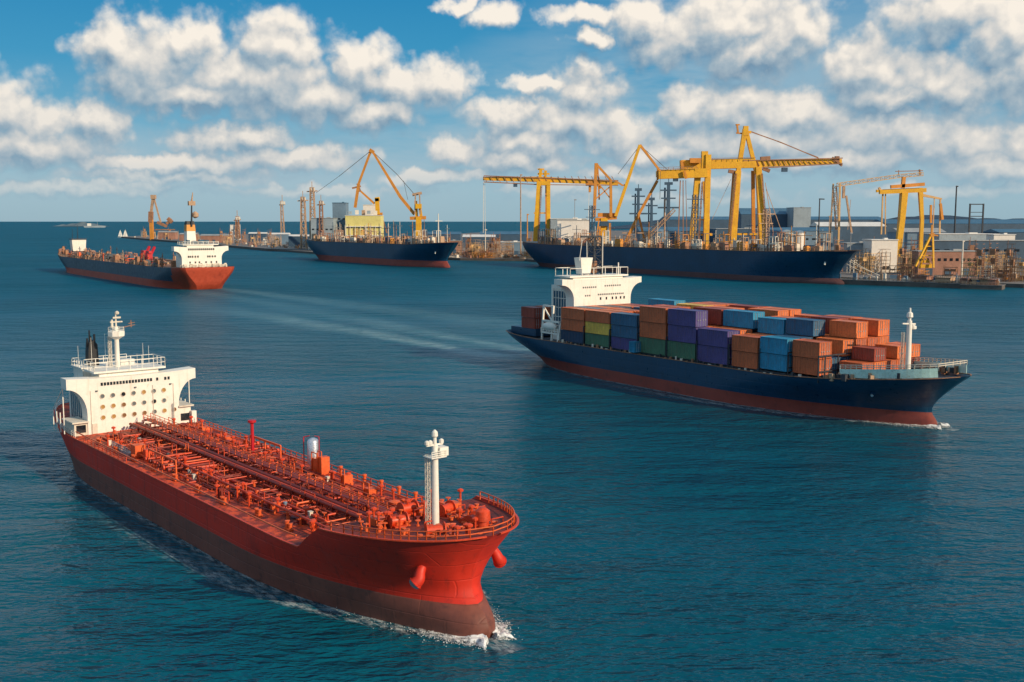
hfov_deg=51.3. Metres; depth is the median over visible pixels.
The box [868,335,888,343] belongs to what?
shipping container
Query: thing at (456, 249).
quay shed
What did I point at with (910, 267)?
scaffold rack
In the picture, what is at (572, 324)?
shipping container
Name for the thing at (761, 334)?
shipping container
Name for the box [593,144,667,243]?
slewing crane
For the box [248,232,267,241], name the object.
pier shed
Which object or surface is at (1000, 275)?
scaffold rack
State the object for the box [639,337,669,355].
shipping container
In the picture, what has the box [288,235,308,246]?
pier shed
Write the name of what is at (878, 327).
shipping container
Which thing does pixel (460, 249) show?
scaffold rack
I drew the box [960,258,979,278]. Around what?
scaffold rack
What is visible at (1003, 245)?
warehouse
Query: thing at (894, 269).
scaffold rack
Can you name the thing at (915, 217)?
hills
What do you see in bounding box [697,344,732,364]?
shipping container
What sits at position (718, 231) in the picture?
warehouse
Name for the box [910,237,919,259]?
scaffold rack
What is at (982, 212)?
steel frame
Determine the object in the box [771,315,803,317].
shipping container
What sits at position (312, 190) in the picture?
lattice tower
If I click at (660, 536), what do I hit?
sea
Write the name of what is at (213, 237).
pier shed
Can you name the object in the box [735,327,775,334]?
shipping container
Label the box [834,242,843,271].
scaffold rack
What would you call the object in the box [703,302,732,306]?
shipping container
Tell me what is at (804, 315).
shipping container
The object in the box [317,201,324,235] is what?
lattice tower
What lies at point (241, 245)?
pier ground
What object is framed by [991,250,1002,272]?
scaffold rack
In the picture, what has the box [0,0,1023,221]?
sky
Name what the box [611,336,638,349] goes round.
shipping container
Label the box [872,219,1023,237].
warehouse
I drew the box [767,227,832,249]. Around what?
warehouse
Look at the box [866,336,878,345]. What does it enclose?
shipping container
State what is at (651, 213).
process tower
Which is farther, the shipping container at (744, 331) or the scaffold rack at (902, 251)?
the scaffold rack at (902, 251)
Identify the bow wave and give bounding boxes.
[330,604,522,650]
[844,419,949,429]
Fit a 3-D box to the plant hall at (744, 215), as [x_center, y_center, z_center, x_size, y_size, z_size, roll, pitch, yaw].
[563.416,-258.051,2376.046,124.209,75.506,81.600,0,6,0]
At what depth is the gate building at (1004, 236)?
1115.01 m
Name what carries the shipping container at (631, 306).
on the container ship at (909, 394)
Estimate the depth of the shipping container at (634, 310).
347.40 m
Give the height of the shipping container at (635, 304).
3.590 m
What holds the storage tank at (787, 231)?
on the quay ground at (1017, 284)
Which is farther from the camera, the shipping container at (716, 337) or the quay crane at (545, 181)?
the quay crane at (545, 181)
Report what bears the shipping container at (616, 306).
on the container ship at (909, 394)
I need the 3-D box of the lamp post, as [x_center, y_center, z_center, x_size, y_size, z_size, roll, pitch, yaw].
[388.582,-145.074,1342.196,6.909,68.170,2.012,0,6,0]
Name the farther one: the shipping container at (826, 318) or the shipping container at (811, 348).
the shipping container at (826, 318)
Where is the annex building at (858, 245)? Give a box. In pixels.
[839,241,862,270]
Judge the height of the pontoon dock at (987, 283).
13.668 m
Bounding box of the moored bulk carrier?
[522,195,886,284]
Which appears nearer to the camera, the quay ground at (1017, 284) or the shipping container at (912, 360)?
the shipping container at (912, 360)
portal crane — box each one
[656,151,711,243]
[876,177,926,255]
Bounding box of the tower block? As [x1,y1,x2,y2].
[332,202,348,237]
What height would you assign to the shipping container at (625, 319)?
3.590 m
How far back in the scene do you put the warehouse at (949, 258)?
928.28 m
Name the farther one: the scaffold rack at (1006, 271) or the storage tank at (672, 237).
the storage tank at (672, 237)
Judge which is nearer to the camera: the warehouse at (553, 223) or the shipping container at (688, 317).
the shipping container at (688, 317)
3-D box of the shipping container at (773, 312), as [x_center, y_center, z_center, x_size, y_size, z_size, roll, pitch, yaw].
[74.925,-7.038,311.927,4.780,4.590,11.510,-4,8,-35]
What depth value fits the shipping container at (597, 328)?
341.09 m
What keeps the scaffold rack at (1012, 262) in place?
on the quay ground at (1017, 284)
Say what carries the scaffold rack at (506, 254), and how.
on the quay ground at (1017, 284)
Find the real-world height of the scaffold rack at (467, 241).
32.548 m
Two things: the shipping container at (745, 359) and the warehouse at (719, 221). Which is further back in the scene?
the warehouse at (719, 221)
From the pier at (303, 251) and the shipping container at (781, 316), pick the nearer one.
the shipping container at (781, 316)
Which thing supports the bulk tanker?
on the sea
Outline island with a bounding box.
[56,222,103,225]
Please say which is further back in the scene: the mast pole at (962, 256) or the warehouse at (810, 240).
the warehouse at (810, 240)
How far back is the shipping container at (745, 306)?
324.87 m
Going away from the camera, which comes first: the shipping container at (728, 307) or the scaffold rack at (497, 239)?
the shipping container at (728, 307)
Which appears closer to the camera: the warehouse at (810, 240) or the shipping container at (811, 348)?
the shipping container at (811, 348)
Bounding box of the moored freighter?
[306,214,459,267]
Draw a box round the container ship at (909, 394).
[506,233,971,426]
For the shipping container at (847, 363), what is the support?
on the container ship at (909, 394)
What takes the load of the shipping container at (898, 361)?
on the container ship at (909, 394)
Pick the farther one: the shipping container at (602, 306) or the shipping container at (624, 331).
the shipping container at (602, 306)
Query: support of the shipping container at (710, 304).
on the container ship at (909, 394)
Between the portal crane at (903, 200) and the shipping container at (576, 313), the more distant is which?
the portal crane at (903, 200)
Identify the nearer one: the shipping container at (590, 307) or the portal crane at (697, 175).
the shipping container at (590, 307)
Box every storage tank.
[653,229,667,240]
[670,230,682,245]
[780,230,793,245]
[793,230,805,248]
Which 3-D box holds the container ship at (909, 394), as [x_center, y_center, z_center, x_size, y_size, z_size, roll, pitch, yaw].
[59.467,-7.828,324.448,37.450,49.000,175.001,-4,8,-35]
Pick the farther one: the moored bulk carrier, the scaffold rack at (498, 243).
the scaffold rack at (498, 243)
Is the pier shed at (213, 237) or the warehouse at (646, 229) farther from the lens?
the pier shed at (213, 237)
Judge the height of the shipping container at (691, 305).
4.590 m
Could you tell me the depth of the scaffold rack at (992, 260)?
853.93 m
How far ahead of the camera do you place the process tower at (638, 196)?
2379.00 m
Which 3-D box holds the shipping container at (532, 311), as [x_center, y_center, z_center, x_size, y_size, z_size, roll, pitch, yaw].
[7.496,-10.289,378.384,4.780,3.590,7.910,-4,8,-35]
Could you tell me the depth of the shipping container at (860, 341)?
280.19 m
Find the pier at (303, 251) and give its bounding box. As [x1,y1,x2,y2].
[279,250,314,253]
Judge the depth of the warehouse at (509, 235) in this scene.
2289.99 m
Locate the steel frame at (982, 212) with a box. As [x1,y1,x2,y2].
[968,204,983,232]
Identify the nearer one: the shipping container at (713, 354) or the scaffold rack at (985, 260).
the shipping container at (713, 354)
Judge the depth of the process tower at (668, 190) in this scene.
2377.90 m
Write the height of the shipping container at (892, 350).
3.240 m
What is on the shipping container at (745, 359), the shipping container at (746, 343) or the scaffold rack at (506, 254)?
the shipping container at (746, 343)
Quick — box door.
[926,268,932,274]
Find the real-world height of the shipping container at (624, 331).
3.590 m
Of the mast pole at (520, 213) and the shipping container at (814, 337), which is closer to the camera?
the shipping container at (814, 337)
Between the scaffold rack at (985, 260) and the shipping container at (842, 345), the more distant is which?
the scaffold rack at (985, 260)
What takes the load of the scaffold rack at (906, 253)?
on the quay ground at (1017, 284)
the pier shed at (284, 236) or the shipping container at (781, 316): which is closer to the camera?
the shipping container at (781, 316)
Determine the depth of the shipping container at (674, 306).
321.94 m
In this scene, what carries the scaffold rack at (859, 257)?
on the quay ground at (1017, 284)
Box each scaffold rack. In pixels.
[457,240,462,255]
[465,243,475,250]
[466,237,470,255]
[472,243,481,257]
[489,232,494,252]
[495,235,499,256]
[497,241,503,257]
[503,241,511,257]
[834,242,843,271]
[847,258,857,272]
[850,252,863,273]
[855,253,871,274]
[861,248,869,271]
[865,252,879,271]
[877,249,890,272]
[889,265,904,273]
[896,250,909,273]
[897,239,908,278]
[899,254,914,274]
[900,264,914,275]
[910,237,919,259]
[943,265,957,275]
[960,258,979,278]
[968,237,974,249]
[974,245,984,277]
[977,269,993,275]
[978,255,994,275]
[980,265,992,276]
[988,239,997,276]
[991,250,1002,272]
[994,256,1006,277]
[996,266,1011,281]
[1003,254,1018,281]
[1004,247,1015,281]
[1011,257,1023,281]
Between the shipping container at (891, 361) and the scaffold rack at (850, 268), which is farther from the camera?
the scaffold rack at (850, 268)
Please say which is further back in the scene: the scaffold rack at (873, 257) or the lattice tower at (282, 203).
the lattice tower at (282, 203)
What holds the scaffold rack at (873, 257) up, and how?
on the quay ground at (1017, 284)
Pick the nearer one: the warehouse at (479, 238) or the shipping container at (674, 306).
the shipping container at (674, 306)
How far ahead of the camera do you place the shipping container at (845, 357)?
277.27 m
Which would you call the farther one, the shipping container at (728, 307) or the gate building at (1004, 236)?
the gate building at (1004, 236)
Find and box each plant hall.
[737,208,787,227]
[786,207,811,226]
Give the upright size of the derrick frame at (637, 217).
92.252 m
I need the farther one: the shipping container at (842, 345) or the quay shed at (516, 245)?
the quay shed at (516, 245)
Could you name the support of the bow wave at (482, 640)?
on the sea
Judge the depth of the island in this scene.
9666.05 m
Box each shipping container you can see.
[521,306,544,317]
[521,317,544,328]
[537,305,550,316]
[561,307,591,320]
[561,318,584,331]
[561,329,585,343]
[574,306,607,308]
[585,309,618,323]
[585,321,611,335]
[585,333,610,346]
[590,305,617,307]
[599,305,630,308]
[600,308,633,312]
[609,304,639,308]
[610,308,639,312]
[611,312,639,326]
[611,324,639,338]
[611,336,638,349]
[625,303,645,305]
[629,341,640,352]
[639,305,675,323]
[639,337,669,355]
[640,321,670,339]
[648,298,684,305]
[655,304,690,308]
[667,340,699,359]
[668,308,707,326]
[668,324,705,343]
[677,303,713,308]
[693,306,729,324]
[694,302,725,305]
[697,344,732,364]
[698,327,739,347]
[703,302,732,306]
[707,306,744,309]
[713,326,751,333]
[723,309,764,328]
[729,304,768,309]
[732,334,759,352]
[732,350,762,368]
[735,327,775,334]
[748,307,788,316]
[748,333,771,335]
[758,316,785,334]
[760,307,800,316]
[760,335,799,354]
[760,352,792,371]
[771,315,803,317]
[774,334,812,338]
[786,317,824,335]
[792,339,831,358]
[792,356,831,375]
[794,314,820,317]
[799,333,828,339]
[811,315,849,332]
[816,336,854,355]
[823,315,859,319]
[828,356,841,373]
[829,319,867,338]
[830,336,866,345]
[834,355,849,360]
[839,360,873,372]
[852,317,889,335]
[852,345,885,361]
[852,359,885,368]
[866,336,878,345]
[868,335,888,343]
[875,343,905,358]
[884,358,896,368]
[888,358,904,368]
[889,342,919,356]
[911,357,918,365]
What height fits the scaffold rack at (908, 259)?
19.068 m
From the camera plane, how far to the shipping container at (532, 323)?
376.00 m
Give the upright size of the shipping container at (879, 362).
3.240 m
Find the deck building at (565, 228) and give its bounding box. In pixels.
[557,218,588,244]
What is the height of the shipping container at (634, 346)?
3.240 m
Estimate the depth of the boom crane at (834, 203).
1435.35 m
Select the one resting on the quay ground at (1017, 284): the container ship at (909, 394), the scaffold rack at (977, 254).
the scaffold rack at (977, 254)
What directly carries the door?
in the warehouse at (949, 258)
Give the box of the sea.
[0,222,1023,681]
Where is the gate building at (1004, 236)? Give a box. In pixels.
[985,233,1015,239]
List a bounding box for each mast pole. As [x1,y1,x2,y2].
[520,174,521,253]
[663,199,666,241]
[954,186,958,232]
[960,240,964,276]
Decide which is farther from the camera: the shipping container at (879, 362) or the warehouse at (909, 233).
the warehouse at (909, 233)
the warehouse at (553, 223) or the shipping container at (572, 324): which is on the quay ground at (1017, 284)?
the warehouse at (553, 223)
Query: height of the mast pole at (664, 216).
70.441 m
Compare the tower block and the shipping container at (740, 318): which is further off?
the tower block
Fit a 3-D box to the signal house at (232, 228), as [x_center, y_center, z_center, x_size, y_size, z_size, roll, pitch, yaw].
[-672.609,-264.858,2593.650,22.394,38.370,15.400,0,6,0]
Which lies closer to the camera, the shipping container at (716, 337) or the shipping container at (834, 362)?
the shipping container at (834, 362)
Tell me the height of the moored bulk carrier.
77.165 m
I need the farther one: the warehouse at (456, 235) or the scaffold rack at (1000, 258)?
the warehouse at (456, 235)
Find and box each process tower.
[629,184,646,231]
[643,194,657,226]
[658,179,678,226]
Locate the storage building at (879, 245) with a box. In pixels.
[862,238,897,271]
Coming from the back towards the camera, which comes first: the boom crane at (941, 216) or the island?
the island
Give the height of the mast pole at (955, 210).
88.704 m
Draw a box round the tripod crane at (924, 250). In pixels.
[914,225,937,268]
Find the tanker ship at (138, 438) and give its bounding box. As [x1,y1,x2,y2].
[53,311,518,638]
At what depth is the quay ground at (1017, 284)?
1337.40 m
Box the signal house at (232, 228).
[230,225,240,239]
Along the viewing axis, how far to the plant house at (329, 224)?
1690.64 m
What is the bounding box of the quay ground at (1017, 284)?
[410,230,1023,287]
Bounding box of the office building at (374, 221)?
[345,210,383,237]
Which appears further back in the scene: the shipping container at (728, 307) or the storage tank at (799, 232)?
the storage tank at (799, 232)
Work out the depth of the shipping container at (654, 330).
319.35 m
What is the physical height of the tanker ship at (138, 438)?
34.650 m
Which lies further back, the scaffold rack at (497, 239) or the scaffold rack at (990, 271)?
the scaffold rack at (497, 239)
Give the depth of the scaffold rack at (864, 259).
938.66 m
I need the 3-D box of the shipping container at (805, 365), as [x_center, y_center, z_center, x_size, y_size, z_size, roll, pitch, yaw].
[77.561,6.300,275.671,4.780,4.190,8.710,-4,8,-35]
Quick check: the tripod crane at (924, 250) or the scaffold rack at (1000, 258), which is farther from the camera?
the scaffold rack at (1000, 258)
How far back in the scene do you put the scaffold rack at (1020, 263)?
831.15 m
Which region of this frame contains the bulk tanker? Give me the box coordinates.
[58,192,233,289]
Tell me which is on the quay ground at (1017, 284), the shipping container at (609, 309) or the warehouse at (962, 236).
the warehouse at (962, 236)
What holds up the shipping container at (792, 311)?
on the shipping container
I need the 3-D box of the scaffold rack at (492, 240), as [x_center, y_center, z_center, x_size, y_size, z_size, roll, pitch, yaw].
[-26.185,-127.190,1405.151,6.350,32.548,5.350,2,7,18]
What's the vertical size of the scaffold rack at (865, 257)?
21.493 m
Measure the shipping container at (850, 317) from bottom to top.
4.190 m
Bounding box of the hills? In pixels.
[611,215,1023,228]
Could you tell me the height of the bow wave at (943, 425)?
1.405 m
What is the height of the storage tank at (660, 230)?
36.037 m
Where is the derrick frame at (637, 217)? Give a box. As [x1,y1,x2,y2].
[622,180,675,243]
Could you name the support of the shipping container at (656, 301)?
on the container ship at (909, 394)
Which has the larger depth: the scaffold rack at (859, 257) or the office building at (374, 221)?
the office building at (374, 221)
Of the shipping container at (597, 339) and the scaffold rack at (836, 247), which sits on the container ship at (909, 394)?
the shipping container at (597, 339)
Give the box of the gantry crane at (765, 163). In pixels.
[680,124,842,243]
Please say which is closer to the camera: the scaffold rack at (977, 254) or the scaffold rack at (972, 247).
the scaffold rack at (977, 254)
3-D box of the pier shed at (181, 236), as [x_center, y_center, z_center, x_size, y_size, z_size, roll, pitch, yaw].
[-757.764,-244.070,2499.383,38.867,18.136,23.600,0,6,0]
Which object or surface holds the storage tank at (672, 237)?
on the quay ground at (1017, 284)
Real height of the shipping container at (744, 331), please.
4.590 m
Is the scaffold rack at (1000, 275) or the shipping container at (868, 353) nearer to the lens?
the shipping container at (868, 353)
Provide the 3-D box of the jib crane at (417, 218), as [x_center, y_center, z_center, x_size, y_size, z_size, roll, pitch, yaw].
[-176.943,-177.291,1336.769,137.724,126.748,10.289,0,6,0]
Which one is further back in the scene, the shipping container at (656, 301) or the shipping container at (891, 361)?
the shipping container at (656, 301)
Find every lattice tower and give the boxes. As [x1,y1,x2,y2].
[234,216,240,238]
[279,201,284,232]
[297,191,307,248]
[307,187,317,247]
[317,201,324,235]
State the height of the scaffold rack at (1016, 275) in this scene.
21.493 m
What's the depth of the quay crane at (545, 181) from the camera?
1477.07 m
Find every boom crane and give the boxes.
[829,169,923,244]
[923,194,943,233]
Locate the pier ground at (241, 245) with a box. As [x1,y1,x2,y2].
[121,234,400,250]
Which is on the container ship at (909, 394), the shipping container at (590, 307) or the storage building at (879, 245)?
the shipping container at (590, 307)
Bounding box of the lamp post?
[818,198,824,241]
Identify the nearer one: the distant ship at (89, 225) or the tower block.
the tower block
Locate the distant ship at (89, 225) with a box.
[84,222,105,227]
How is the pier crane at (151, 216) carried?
on the pier ground at (241, 245)
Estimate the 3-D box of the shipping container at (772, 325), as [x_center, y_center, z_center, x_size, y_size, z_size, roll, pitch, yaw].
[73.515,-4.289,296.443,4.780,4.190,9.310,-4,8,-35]
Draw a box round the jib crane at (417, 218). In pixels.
[316,148,425,237]
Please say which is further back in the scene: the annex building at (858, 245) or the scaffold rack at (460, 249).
the scaffold rack at (460, 249)
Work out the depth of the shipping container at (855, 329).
280.69 m
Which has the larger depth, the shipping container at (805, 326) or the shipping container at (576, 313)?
the shipping container at (576, 313)
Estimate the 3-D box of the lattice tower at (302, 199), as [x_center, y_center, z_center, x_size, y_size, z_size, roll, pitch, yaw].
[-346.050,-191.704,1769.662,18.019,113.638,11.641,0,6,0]
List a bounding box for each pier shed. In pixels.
[158,231,177,238]
[179,233,197,240]
[200,234,229,242]
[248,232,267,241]
[268,233,290,243]
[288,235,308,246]
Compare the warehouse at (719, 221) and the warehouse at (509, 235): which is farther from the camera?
the warehouse at (719, 221)
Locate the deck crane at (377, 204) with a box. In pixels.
[352,185,386,232]
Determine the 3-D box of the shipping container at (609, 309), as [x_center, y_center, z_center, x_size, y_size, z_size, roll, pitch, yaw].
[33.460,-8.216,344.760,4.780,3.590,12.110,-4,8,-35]
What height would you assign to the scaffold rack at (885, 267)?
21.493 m
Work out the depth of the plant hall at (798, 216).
2285.46 m
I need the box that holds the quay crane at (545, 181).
[483,168,617,240]
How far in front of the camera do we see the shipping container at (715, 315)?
313.04 m
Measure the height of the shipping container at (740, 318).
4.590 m
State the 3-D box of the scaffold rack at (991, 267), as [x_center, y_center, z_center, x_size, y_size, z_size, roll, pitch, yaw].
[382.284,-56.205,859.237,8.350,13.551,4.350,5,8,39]
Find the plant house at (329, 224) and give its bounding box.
[311,217,337,250]
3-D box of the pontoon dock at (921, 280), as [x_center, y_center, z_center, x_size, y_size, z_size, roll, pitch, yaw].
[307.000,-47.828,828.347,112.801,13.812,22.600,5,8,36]
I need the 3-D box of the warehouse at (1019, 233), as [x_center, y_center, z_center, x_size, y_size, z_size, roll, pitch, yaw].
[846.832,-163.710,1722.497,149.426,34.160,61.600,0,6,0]
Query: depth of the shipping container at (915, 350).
279.81 m
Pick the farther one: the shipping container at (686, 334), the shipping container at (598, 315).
the shipping container at (598, 315)
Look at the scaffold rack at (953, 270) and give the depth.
846.77 m
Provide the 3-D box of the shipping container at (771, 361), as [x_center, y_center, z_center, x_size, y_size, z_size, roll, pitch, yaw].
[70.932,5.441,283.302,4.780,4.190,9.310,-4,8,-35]
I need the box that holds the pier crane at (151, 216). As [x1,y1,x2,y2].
[148,195,174,240]
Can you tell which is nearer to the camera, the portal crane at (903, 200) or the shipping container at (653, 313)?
the shipping container at (653, 313)
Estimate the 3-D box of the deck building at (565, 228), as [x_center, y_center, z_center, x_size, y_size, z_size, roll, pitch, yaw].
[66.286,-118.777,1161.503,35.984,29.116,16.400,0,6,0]
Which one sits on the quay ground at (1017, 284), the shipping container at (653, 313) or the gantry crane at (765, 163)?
the gantry crane at (765, 163)
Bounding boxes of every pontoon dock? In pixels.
[839,270,981,287]
[960,274,1005,289]
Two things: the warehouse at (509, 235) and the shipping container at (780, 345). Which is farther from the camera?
the warehouse at (509, 235)
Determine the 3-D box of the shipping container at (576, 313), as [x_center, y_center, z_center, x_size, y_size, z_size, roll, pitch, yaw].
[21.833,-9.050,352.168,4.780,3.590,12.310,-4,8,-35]
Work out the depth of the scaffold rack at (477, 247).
1359.93 m
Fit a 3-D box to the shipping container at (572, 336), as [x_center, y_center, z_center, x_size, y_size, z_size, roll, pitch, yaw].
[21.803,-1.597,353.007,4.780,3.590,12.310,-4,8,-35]
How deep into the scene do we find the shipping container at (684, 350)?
310.12 m
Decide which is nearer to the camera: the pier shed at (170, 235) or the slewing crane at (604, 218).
the slewing crane at (604, 218)
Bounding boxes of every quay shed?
[445,239,462,252]
[500,241,523,254]
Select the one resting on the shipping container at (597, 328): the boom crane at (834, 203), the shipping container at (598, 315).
the shipping container at (598, 315)
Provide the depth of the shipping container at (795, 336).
285.25 m
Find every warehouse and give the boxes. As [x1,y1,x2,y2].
[427,232,461,239]
[462,234,495,247]
[480,231,526,240]
[550,218,586,239]
[636,227,702,242]
[659,216,883,227]
[709,227,758,245]
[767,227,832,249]
[809,222,885,245]
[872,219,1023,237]
[887,228,945,251]
[911,249,977,274]
[923,232,989,246]
[924,240,1023,268]
[983,229,1023,239]
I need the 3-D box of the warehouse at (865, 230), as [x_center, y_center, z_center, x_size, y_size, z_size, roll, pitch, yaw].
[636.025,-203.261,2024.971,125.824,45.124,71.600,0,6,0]
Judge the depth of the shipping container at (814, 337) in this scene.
289.69 m
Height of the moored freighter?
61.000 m
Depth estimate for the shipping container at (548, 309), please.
378.12 m
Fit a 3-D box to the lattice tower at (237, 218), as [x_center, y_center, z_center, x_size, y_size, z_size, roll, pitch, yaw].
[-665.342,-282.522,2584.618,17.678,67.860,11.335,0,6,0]

